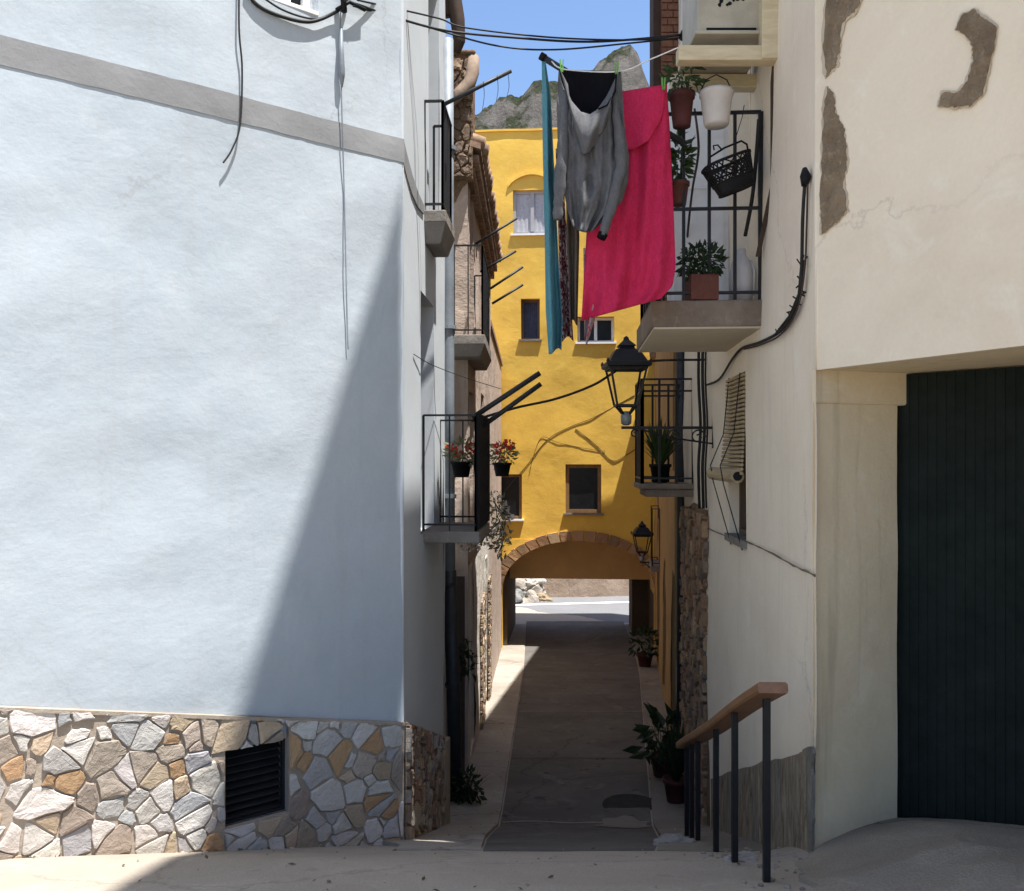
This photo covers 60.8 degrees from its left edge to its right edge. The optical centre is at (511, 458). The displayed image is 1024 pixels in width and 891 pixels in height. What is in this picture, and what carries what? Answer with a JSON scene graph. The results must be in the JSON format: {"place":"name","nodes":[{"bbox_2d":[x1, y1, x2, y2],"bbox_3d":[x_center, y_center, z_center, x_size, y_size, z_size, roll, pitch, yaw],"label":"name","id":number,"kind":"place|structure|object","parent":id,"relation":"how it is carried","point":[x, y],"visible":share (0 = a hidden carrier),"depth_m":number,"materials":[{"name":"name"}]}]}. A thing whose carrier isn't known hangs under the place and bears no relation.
{"place":"outdoors","nodes":[
{"label":"outdoors","id":0,"kind":"place"},
{"bbox_2d":[0,607,813,890],"bbox_3d":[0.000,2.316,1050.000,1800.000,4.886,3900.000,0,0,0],"label":"ground","id":1,"kind":"structure","parent":0,"point":[368,867],"depth_m":3.91,"materials":[{"name":"concrete"}]},
{"bbox_2d":[0,0,489,859],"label":"limewashed house","id":2,"kind":"structure","parent":1,"relation":"on","point":[228,532],"depth_m":4.87,"materials":[{"name":"white paint"}]},
{"bbox_2d":[223,0,242,162],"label":"cable","id":3,"kind":"object","parent":2,"relation":"attached to","point":[226,158],"visible":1,"depth_m":4.91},
{"bbox_2d":[273,0,318,15],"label":"window","id":4,"kind":"structure","parent":2,"relation":"in","point":[303,5],"depth_m":5.21,"materials":[{"name":"white paint"}]},
{"bbox_2d":[250,0,347,23],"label":"cable","id":5,"kind":"object","parent":2,"relation":"attached to","point":[275,14],"visible":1,"depth_m":5.10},
{"bbox_2d":[265,0,336,19],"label":"cable","id":6,"kind":"object","parent":2,"relation":"attached to","point":[288,12],"visible":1,"depth_m":5.12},
{"bbox_2d":[340,10,348,348],"bbox_3d":[-1.022,-1.752,5.319,0.015,2.168,0.068,0,0,37],"label":"cable","id":7,"kind":"object","parent":2,"relation":"attached to","point":[344,209],"visible":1,"depth_m":5.32,"materials":[{"name":"grey metal"}]},
{"bbox_2d":[339,27,344,87],"bbox_3d":[-1.032,-2.434,5.295,0.038,0.361,0.040,0,0,-22],"label":"cable joint","id":8,"kind":"object","parent":7,"relation":"attached to","point":[341,64],"visible":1,"depth_m":5.28,"materials":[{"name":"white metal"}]},
{"bbox_2d":[335,0,365,12],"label":"insulator","id":9,"kind":"object","parent":2,"relation":"attached to","point":[342,7],"visible":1,"depth_m":5.29,"materials":[{"name":"black plastic"}]},
{"bbox_2d":[439,37,462,801],"bbox_3d":[-0.616,-0.341,8.350,0.302,7.327,0.150,0,0,0],"label":"downpipe","id":10,"kind":"object","parent":2,"relation":"attached to","point":[452,684],"visible":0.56,"depth_m":8.30,"materials":[{"name":"metal"}]},
{"bbox_2d":[413,354,500,388],"bbox_3d":[-0.413,-0.708,7.500,0.045,0.022,3.058,0,0,11],"label":"cable","id":11,"kind":"object","parent":2,"relation":"attached to","point":[453,373],"visible":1,"depth_m":7.11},
{"bbox_2d":[442,434,473,476],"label":"potted plant","id":12,"kind":"object","parent":2,"relation":"attached to","point":[460,468],"visible":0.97,"depth_m":7.16,"materials":[{"name":"green plant"}]},
{"bbox_2d":[459,638,479,685],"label":"climbing plant","id":13,"kind":"object","parent":2,"relation":"attached to","point":[466,654],"visible":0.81,"depth_m":8.90,"materials":[{"name":"green plant"}]},
{"bbox_2d":[444,69,511,106],"bbox_3d":[-0.266,-2.811,6.625,0.535,0.309,0.032,0,0,-6],"label":"drying pole","id":14,"kind":"object","parent":2,"relation":"attached to","point":[475,88],"visible":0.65,"depth_m":6.61,"materials":[{"name":"metal"}]},
{"bbox_2d":[458,522,500,551],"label":"climbing plant","id":15,"kind":"object","parent":2,"relation":"attached to","point":[476,546],"visible":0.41,"depth_m":8.48,"materials":[{"name":"green plant"}]},
{"bbox_2d":[476,414,489,528],"bbox_3d":[-0.225,0.093,6.893,0.029,0.854,0.942,0,0,3],"label":"balcony screen","id":16,"kind":"object","parent":2,"relation":"attached to","point":[482,476],"visible":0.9,"depth_m":6.64,"materials":[{"name":"black plastic"}]},
{"bbox_2d":[483,382,541,427],"bbox_3d":[0.001,-0.413,6.725,0.468,0.355,0.038,0,0,-6],"label":"drying pole","id":17,"kind":"object","parent":16,"relation":"attached to","point":[512,404],"visible":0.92,"depth_m":6.71,"materials":[{"name":"metal"}]},
{"bbox_2d":[487,490,514,561],"bbox_3d":[-0.129,0.673,8.611,0.330,0.720,0.291,0,0,0],"label":"climbing plant","id":18,"kind":"object","parent":2,"relation":"attached to","point":[504,523],"visible":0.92,"depth_m":8.58,"materials":[{"name":"green plant"}]},
{"bbox_2d":[490,439,520,475],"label":"potted plant","id":19,"kind":"object","parent":2,"relation":"hanging from","point":[501,466],"visible":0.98,"depth_m":8.24,"materials":[{"name":"red plant"}]},
{"bbox_2d":[471,371,540,419],"bbox_3d":[-0.044,-0.479,6.625,0.536,0.376,0.040,0,0,-6],"label":"drying pole","id":20,"kind":"object","parent":2,"relation":"attached to","point":[510,392],"visible":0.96,"depth_m":6.61,"materials":[{"name":"metal"}]},
{"bbox_2d":[353,5,680,50],"bbox_3d":[0.062,-2.899,5.986,2.423,0.286,0.388,0,0,-24],"label":"cable","id":21,"kind":"object","parent":2,"relation":"attached to","point":[550,49],"visible":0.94,"depth_m":6.09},
{"bbox_2d":[355,2,679,42],"bbox_3d":[0.056,-2.917,5.966,2.450,0.294,0.365,0,0,-24],"label":"cable","id":22,"kind":"object","parent":2,"relation":"attached to","point":[503,36],"visible":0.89,"depth_m":6.00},
{"bbox_2d":[357,0,680,40],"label":"cable","id":23,"kind":"object","parent":2,"relation":"attached to","point":[373,3],"visible":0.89,"depth_m":6.08,"materials":[{"name":"black rubber"}]},
{"bbox_2d":[471,359,704,421],"bbox_3d":[0.605,-0.553,7.064,2.024,0.554,0.313,0,0,-19],"label":"cable","id":24,"kind":"object","parent":2,"relation":"attached to","point":[565,395],"visible":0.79,"depth_m":7.09,"materials":[{"name":"black rubber"}]},
{"bbox_2d":[29,688,739,890],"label":"pebbles","id":25,"kind":"object","parent":1,"relation":"on","point":[550,876],"visible":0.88,"depth_m":4.26,"materials":[{"name":"stone"}]},
{"bbox_2d":[450,763,486,804],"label":"weed","id":26,"kind":"object","parent":1,"relation":"on","point":[464,787],"visible":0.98,"depth_m":8.22,"materials":[{"name":"green plant"}]},
{"bbox_2d":[439,50,502,775],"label":"old stone house","id":27,"kind":"structure","parent":1,"relation":"on","point":[477,356],"depth_m":9.75,"materials":[{"name":"paint"}]},
{"bbox_2d":[457,576,464,775],"bbox_3d":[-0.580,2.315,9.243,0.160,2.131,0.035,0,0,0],"label":"cellar door","id":28,"kind":"structure","parent":27,"relation":"in","point":[460,579],"depth_m":9.24,"materials":[{"name":"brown wood"}]},
{"bbox_2d":[475,217,516,243],"bbox_3d":[-0.182,-2.609,10.025,0.495,0.333,0.028,0,0,-6],"label":"drying pole","id":29,"kind":"object","parent":27,"relation":"attached to","point":[496,230],"visible":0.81,"depth_m":10.02,"materials":[{"name":"metal"}]},
{"bbox_2d":[480,250,515,272],"bbox_3d":[-0.159,-2.262,10.025,0.427,0.274,0.028,0,0,-7],"label":"drying pole","id":30,"kind":"object","parent":27,"relation":"attached to","point":[501,259],"visible":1,"depth_m":10.02,"materials":[{"name":"metal"}]},
{"bbox_2d":[490,266,523,289],"bbox_3d":[-0.062,-2.074,10.025,0.395,0.284,0.028,0,0,-8],"label":"drying pole","id":31,"kind":"object","parent":27,"relation":"attached to","point":[506,277],"visible":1,"depth_m":10.01,"materials":[{"name":"metal"}]},
{"bbox_2d":[492,284,523,303],"bbox_3d":[-0.051,-1.886,10.025,0.371,0.250,0.028,0,0,-8],"label":"drying pole","id":32,"kind":"object","parent":27,"relation":"attached to","point":[507,294],"visible":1,"depth_m":10.02,"materials":[{"name":"metal"}]},
{"bbox_2d":[475,127,655,647],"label":"yellow house","id":33,"kind":"structure","parent":1,"relation":"on","point":[577,512],"depth_m":21.00,"materials":[{"name":"paint"}]},
{"bbox_2d":[501,474,523,520],"bbox_3d":[-0.055,0.944,21.112,0.699,1.123,0.260,0,0,4],"label":"window","id":34,"kind":"structure","parent":33,"relation":"in","point":[513,495],"depth_m":21.14,"materials":[{"name":"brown wood"}]},
{"bbox_2d":[511,191,544,235],"bbox_3d":[0.493,-5.908,21.074,1.032,1.101,0.260,0,0,4],"label":"window","id":35,"kind":"structure","parent":33,"relation":"in","point":[528,206],"depth_m":21.10,"materials":[{"name":"white glass"}]},
{"bbox_2d":[519,300,541,340],"bbox_3d":[0.446,-3.331,21.085,0.571,1.019,0.314,0,0,0],"label":"window","id":36,"kind":"structure","parent":33,"relation":"in","point":[530,309],"depth_m":21.18,"materials":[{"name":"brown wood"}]},
{"bbox_2d":[529,437,604,473],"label":"cable","id":37,"kind":"object","parent":33,"relation":"attached to","point":[561,443],"visible":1,"depth_m":20.94,"materials":[{"name":"brown rubber"}]},
{"bbox_2d":[503,395,633,492],"bbox_3d":[1.311,-0.280,20.942,3.262,2.482,0.026,0,0,4],"label":"cable","id":38,"kind":"object","parent":33,"relation":"attached to","point":[556,433],"visible":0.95,"depth_m":20.95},
{"bbox_2d":[563,464,602,514],"bbox_3d":[1.716,0.748,20.989,0.953,1.212,0.260,0,0,4],"label":"window","id":39,"kind":"structure","parent":33,"relation":"in","point":[583,481],"depth_m":21.02,"materials":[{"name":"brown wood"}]},
{"bbox_2d":[575,318,615,343],"bbox_3d":[2.012,-3.064,20.989,0.975,0.653,0.300,0,0,4],"label":"window","id":40,"kind":"structure","parent":33,"relation":"in","point":[602,332],"depth_m":21.09,"materials":[{"name":"white paint"}]},
{"bbox_2d":[576,429,634,460],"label":"cable","id":41,"kind":"object","parent":33,"relation":"attached to","point":[601,450],"visible":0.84,"depth_m":20.87,"materials":[{"name":"brown rubber"}]},
{"bbox_2d":[516,578,628,596],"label":"retaining wall","id":42,"kind":"structure","parent":1,"relation":"on","point":[583,587],"depth_m":29.46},
{"bbox_2d":[649,0,680,736],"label":"ochre house","id":43,"kind":"structure","parent":1,"relation":"on","point":[664,16],"depth_m":11.47,"materials":[{"name":"brown paint"}]},
{"bbox_2d":[630,521,657,567],"bbox_3d":[2.710,1.789,17.800,0.542,1.032,0.420,0,0,0],"label":"wall lantern","id":44,"kind":"object","parent":43,"relation":"attached to","point":[641,530],"depth_m":17.70,"materials":[{"name":"black metal"}]},
{"bbox_2d":[653,833,696,846],"bbox_3d":[0.992,2.342,5.304,0.281,0.109,0.178,0,0,0],"label":"rock","id":45,"kind":"object","parent":1,"relation":"on","point":[671,837],"visible":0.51,"depth_m":5.30,"materials":[{"name":"grey stone"}]},
{"bbox_2d":[676,682,787,882],"bbox_3d":[1.116,1.764,4.750,0.120,1.731,2.521,0,0,3],"label":"handrail","id":46,"kind":"object","parent":1,"relation":"on","point":[732,714],"visible":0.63,"depth_m":4.11,"materials":[{"name":"black metal"}]},
{"bbox_2d":[722,850,757,861],"bbox_3d":[1.091,1.908,4.162,0.178,0.060,0.106,0,0,0],"label":"rock","id":47,"kind":"object","parent":1,"relation":"on","point":[746,856],"visible":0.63,"depth_m":4.15,"materials":[{"name":"grey stone"}]},
{"bbox_2d":[634,0,1023,852],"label":"white corner house","id":48,"kind":"structure","parent":1,"relation":"on","point":[852,556],"depth_m":4.19,"materials":[{"name":"paint"}]},
{"bbox_2d":[538,52,687,147],"bbox_3d":[0.604,-2.129,5.187,0.900,0.541,0.048,0,0,-4],"label":"drying pole","id":49,"kind":"object","parent":48,"relation":"attached to","point":[544,57],"visible":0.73,"depth_m":5.16,"materials":[{"name":"metal"}]},
{"bbox_2d":[542,62,562,353],"bbox_3d":[0.239,-1.464,5.102,0.119,1.725,0.131,0,0,-17],"label":"teal towel","id":50,"kind":"object","parent":49,"relation":"hanging from","point":[554,320],"visible":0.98,"depth_m":5.10,"materials":[{"name":"teal fabric"}]},
{"bbox_2d":[556,149,572,340],"bbox_3d":[0.314,-1.268,5.208,0.107,1.159,0.105,0,0,0],"label":"patterned cloth","id":51,"kind":"object","parent":49,"relation":"hanging from","point":[567,328],"visible":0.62,"depth_m":5.19,"materials":[{"name":"black fabric"}]},
{"bbox_2d":[566,206,578,324],"bbox_3d":[0.359,-1.315,5.170,0.083,1.045,0.105,0,0,0],"label":"taupe cloth","id":52,"kind":"object","parent":49,"relation":"hanging from","point":[572,234],"visible":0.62,"depth_m":5.16,"materials":[{"name":"fabric"}]},
{"bbox_2d":[601,336,712,447],"bbox_3d":[1.178,-0.531,7.000,0.901,0.900,0.372,0,0,0],"label":"wall lantern","id":53,"kind":"object","parent":48,"relation":"attached to","point":[626,356],"depth_m":6.96,"materials":[{"name":"black metal"}]},
{"bbox_2d":[644,417,687,482],"bbox_3d":[1.468,-0.107,8.404,0.496,0.681,0.556,0,0,0],"label":"potted fern","id":54,"kind":"object","parent":48,"relation":"on","point":[667,447],"visible":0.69,"depth_m":8.35,"materials":[{"name":"green plant"}]},
{"bbox_2d":[676,352,683,737],"bbox_3d":[1.693,1.099,8.750,0.095,4.822,0.086,0,0,0],"label":"downpipe","id":55,"kind":"object","parent":48,"relation":"attached to","point":[680,374],"visible":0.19,"depth_m":8.71,"materials":[{"name":"metal"}]},
{"bbox_2d":[670,130,699,206],"bbox_3d":[1.015,-1.803,5.338,0.266,0.505,0.262,0,0,0],"label":"potted plant","id":56,"kind":"object","parent":48,"relation":"attached to","point":[679,184],"visible":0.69,"depth_m":5.31,"materials":[{"name":"green plant"}]},
{"bbox_2d":[686,108,699,237],"bbox_3d":[1.245,-1.926,6.023,0.028,0.922,0.774,0,0,5],"label":"vine stem","id":57,"kind":"object","parent":48,"relation":"attached to","point":[696,167],"visible":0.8,"depth_m":5.87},
{"bbox_2d":[697,352,701,508],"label":"cable","id":58,"kind":"object","parent":48,"relation":"attached to","point":[700,432],"visible":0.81,"depth_m":7.40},
{"bbox_2d":[675,239,728,299],"bbox_3d":[1.160,-1.155,5.351,0.351,0.393,0.302,0,0,0],"label":"potted plant","id":59,"kind":"object","parent":48,"relation":"on","point":[702,285],"visible":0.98,"depth_m":5.27,"materials":[{"name":"green plant"}]},
{"bbox_2d":[701,352,705,508],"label":"cable","id":60,"kind":"object","parent":48,"relation":"attached to","point":[704,430],"visible":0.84,"depth_m":7.19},
{"bbox_2d":[704,352,707,507],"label":"cable","id":61,"kind":"object","parent":48,"relation":"attached to","point":[706,447],"visible":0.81,"depth_m":7.04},
{"bbox_2d":[669,74,756,92],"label":"support beam","id":62,"kind":"structure","parent":48,"relation":"attached to","point":[742,83],"depth_m":5.45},
{"bbox_2d":[699,74,733,129],"bbox_3d":[1.194,-2.093,5.100,0.207,0.304,0.198,0,0,0],"label":"hanging bucket","id":63,"kind":"object","parent":48,"relation":"hanging from","point":[716,101],"visible":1,"depth_m":5.04,"materials":[{"name":"white plastic"}]},
{"bbox_2d":[676,45,776,66],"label":"support beam","id":64,"kind":"structure","parent":48,"relation":"attached to","point":[718,55],"depth_m":4.90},
{"bbox_2d":[551,47,677,72],"bbox_3d":[0.584,-2.257,4.961,0.756,0.145,0.108,0,0,14],"label":"washing line","id":65,"kind":"object","parent":64,"relation":"attached to","point":[554,64],"visible":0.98,"depth_m":4.94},
{"bbox_2d":[552,69,628,240],"bbox_3d":[0.448,-1.726,4.926,0.444,1.023,0.250,0,0,0],"label":"grey hoodie","id":66,"kind":"object","parent":65,"relation":"hanging from","point":[591,169],"visible":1,"depth_m":4.88,"materials":[{"name":"grey fabric"}]},
{"bbox_2d":[560,59,563,72],"bbox_3d":[0.280,-2.207,4.910,0.025,0.070,0.010,0,0,0],"label":"clothes peg","id":67,"kind":"object","parent":66,"relation":"attached to","point":[561,69],"visible":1,"depth_m":4.91,"materials":[{"name":"green plastic"}]},
{"bbox_2d":[614,61,618,73],"bbox_3d":[0.588,-2.196,4.910,0.025,0.070,0.010,0,0,0],"label":"clothes peg","id":68,"kind":"object","parent":65,"relation":"attached to","point":[617,66],"visible":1,"depth_m":4.91,"materials":[{"name":"green plastic"}]},
{"bbox_2d":[661,77,665,89],"bbox_3d":[0.869,-2.149,5.010,0.025,0.070,0.010,0,0,0],"label":"clothes peg","id":69,"kind":"object","parent":65,"relation":"attached to","point":[662,82],"visible":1,"depth_m":5.00,"materials":[{"name":"green plastic"}]},
{"bbox_2d":[581,84,675,320],"bbox_3d":[0.677,-1.485,5.080,0.546,1.362,0.121,0,0,6],"label":"pink towel","id":70,"kind":"object","parent":69,"relation":"hanging from","point":[630,261],"visible":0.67,"depth_m":5.06,"materials":[{"name":"pink fabric"}]},
{"bbox_2d":[659,58,710,129],"bbox_3d":[1.016,-2.165,5.142,0.302,0.421,0.282,0,0,0],"label":"potted plant","id":71,"kind":"object","parent":64,"relation":"hanging from","point":[681,99],"visible":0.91,"depth_m":5.11,"materials":[{"name":"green plant"}]},
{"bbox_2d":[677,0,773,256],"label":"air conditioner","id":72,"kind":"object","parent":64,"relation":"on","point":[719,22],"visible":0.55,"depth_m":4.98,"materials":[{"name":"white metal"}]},
{"bbox_2d":[706,372,746,549],"bbox_3d":[1.529,0.018,6.005,0.281,1.180,0.655,0,0,4],"label":"window","id":73,"kind":"structure","parent":48,"relation":"in","point":[727,474],"depth_m":6.02,"materials":[{"name":"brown wood"}]},
{"bbox_2d":[701,105,754,198],"bbox_3d":[1.267,-1.819,5.120,0.307,0.572,0.199,0,0,0],"label":"shopping basket","id":74,"kind":"object","parent":48,"relation":"hanging from","point":[742,180],"visible":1,"depth_m":5.05,"materials":[{"name":"black plastic"}]},
{"bbox_2d":[730,248,755,299],"bbox_3d":[1.417,-1.127,5.400,0.138,0.340,0.138,0,0,-27],"label":"canister","id":75,"kind":"object","parent":48,"relation":"on","point":[746,275],"visible":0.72,"depth_m":5.34,"materials":[{"name":"plastic"}]},
{"bbox_2d":[749,69,749,136],"bbox_3d":[1.701,-1.980,5.950,0.030,2.040,0.681,0,0,4],"label":"balcony door","id":76,"kind":"structure","parent":48,"relation":"in","point":[749,69],"depth_m":6.27,"materials":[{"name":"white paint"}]},
{"bbox_2d":[743,119,760,236],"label":"cable","id":77,"kind":"object","parent":48,"relation":"attached to","point":[757,140],"visible":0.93,"depth_m":5.28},
{"bbox_2d":[707,187,805,385],"bbox_3d":[1.504,-0.953,5.687,0.018,0.739,2.971,0,0,4],"label":"cable","id":78,"kind":"object","parent":48,"relation":"attached to","point":[800,284],"visible":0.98,"depth_m":4.34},
{"bbox_2d":[775,255,807,333],"bbox_3d":[1.430,-0.833,4.505,0.061,0.319,0.534,0,0,4],"label":"cable tie","id":79,"kind":"object","parent":78,"relation":"attached to","point":[801,262],"visible":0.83,"depth_m":4.31,"materials":[{"name":"black plastic"}]},
{"bbox_2d":[758,0,778,58],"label":"support beam","id":80,"kind":"structure","parent":48,"relation":"attached to","point":[768,25],"depth_m":4.88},
{"bbox_2d":[744,184,808,349],"bbox_3d":[1.455,-0.981,4.902,0.010,0.649,1.495,0,0,4],"label":"cable","id":81,"kind":"object","parent":48,"relation":"attached to","point":[805,258],"visible":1,"depth_m":4.22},
{"bbox_2d":[800,167,811,186],"bbox_3d":[1.410,-1.354,4.197,0.052,0.097,0.056,0,0,-19],"label":"junction box","id":82,"kind":"object","parent":48,"relation":"attached to","point":[805,176],"visible":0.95,"depth_m":4.19,"materials":[{"name":"black plastic"}]},
{"bbox_2d":[897,366,1023,825],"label":"garage door","id":83,"kind":"structure","parent":48,"relation":"in","point":[960,434],"depth_m":4.11,"materials":[{"name":"green metal"}]},
{"bbox_2d":[382,624,525,850],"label":"pavement","id":84,"kind":"structure","parent":0,"point":[494,734],"depth_m":9.65,"materials":[{"name":"concrete"}]},
{"bbox_2d":[446,0,649,114],"label":"sky","id":85,"kind":"structure","parent":0,"point":[595,19],"materials":[{"name":"blue"}]},
{"bbox_2d":[475,45,649,129],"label":"hill","id":86,"kind":"structure","parent":0,"point":[523,111],"depth_m":319.53,"materials":[{"name":"grey stone"}]},
{"bbox_2d":[483,621,657,851],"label":"alley road","id":87,"kind":"structure","parent":0,"point":[579,710],"depth_m":10.82,"materials":[{"name":"concrete"}]},
{"bbox_2d":[506,821,648,822],"bbox_3d":[0.565,3.206,7.701,1.296,0.012,0.057,0,0,0],"label":"road joint","id":88,"kind":"object","parent":87,"relation":"on","point":[566,822],"visible":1,"depth_m":7.69,"materials":[{"name":"grey concrete"}]},
{"bbox_2d":[594,815,649,827],"bbox_3d":[0.944,3.135,7.543,0.491,0.213,0.783,0,0,0],"label":"road patch","id":89,"kind":"object","parent":87,"relation":"on","point":[623,821],"visible":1,"depth_m":7.66,"materials":[{"name":"concrete"}]},
{"bbox_2d":[602,794,651,809],"bbox_3d":[1.125,3.276,8.250,0.540,0.006,0.540,0,0,0],"label":"manhole cover","id":90,"kind":"object","parent":87,"relation":"on","point":[627,801],"visible":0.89,"depth_m":8.34,"materials":[{"name":"metal"}]},
{"bbox_2d":[516,596,628,622],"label":"road","id":91,"kind":"structure","parent":0,"point":[610,611],"depth_m":27.34,"materials":[{"name":"grey asphalt"}]},
{"bbox_2d":[516,588,525,603],"bbox_3d":[0.074,4.653,28.661,0.790,0.896,0.933,0,0,0],"label":"rock","id":92,"kind":"object","parent":91,"relation":"on","point":[520,594],"visible":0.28,"depth_m":28.52,"materials":[{"name":"grey stone"}]},
{"bbox_2d":[516,578,545,602],"bbox_3d":[0.504,4.609,28.939,1.675,1.336,1.034,0,0,0],"label":"rock","id":93,"kind":"object","parent":91,"relation":"on","point":[532,591],"visible":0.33,"depth_m":28.74,"materials":[{"name":"beige stone"}]},
{"bbox_2d":[524,578,546,589],"bbox_3d":[0.616,4.166,29.131,1.088,0.701,0.869,0,0,0],"label":"rock","id":94,"kind":"object","parent":93,"relation":"on","point":[530,582],"visible":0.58,"depth_m":28.85,"materials":[{"name":"grey stone"}]},
{"bbox_2d":[537,592,552,601],"bbox_3d":[0.938,4.703,28.845,0.919,0.578,0.702,0,0,0],"label":"rock","id":95,"kind":"object","parent":91,"relation":"on","point":[543,597],"visible":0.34,"depth_m":28.61,"materials":[{"name":"beige stone"}]},
{"bbox_2d":[516,601,628,605],"bbox_3d":[4.500,4.624,28.227,33.045,0.594,0.250,0,0,-3],"label":"road edge line","id":96,"kind":"object","parent":91,"relation":"on","point":[573,603],"visible":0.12,"depth_m":28.11,"materials":[{"name":"paint"}]},
{"bbox_2d":[583,248,595,344],"bbox_3d":[0.492,-0.958,5.167,0.142,0.579,0.073,0,0,0],"label":"tea towel","id":97,"kind":"object","parent":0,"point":[588,324],"visible":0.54,"depth_m":5.16,"materials":[{"name":"white fabric"}]},
{"bbox_2d":[625,624,771,851],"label":"pavement","id":98,"kind":"structure","parent":0,"point":[668,817],"depth_m":8.08,"materials":[{"name":"concrete"}]},
{"bbox_2d":[628,622,658,666],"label":"potted plant","id":99,"kind":"object","parent":98,"relation":"on","point":[644,658],"visible":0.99,"depth_m":17.71,"materials":[{"name":"green plant"}]},
{"bbox_2d":[622,703,675,777],"bbox_3d":[1.572,2.935,9.208,0.718,0.814,0.780,0,0,-33],"label":"potted plant","id":100,"kind":"object","parent":98,"relation":"on","point":[657,717],"visible":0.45,"depth_m":9.13,"materials":[{"name":"green plant"}]},
{"bbox_2d":[647,713,684,803],"bbox_3d":[1.614,2.842,8.288,0.679,0.833,0.622,0,0,0],"label":"potted plant","id":101,"kind":"object","parent":98,"relation":"on","point":[673,778],"visible":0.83,"depth_m":8.23,"materials":[{"name":"green plant"}]},
{"bbox_2d":[684,846,811,890],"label":"rubble","id":102,"kind":"object","parent":98,"relation":"on","point":[787,887],"visible":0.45,"depth_m":4.01,"materials":[{"name":"stone"}]},
{"bbox_2d":[795,818,1023,890],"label":"pavement","id":103,"kind":"structure","parent":0,"point":[914,854],"depth_m":3.51,"materials":[{"name":"grey concrete"}]}
]}

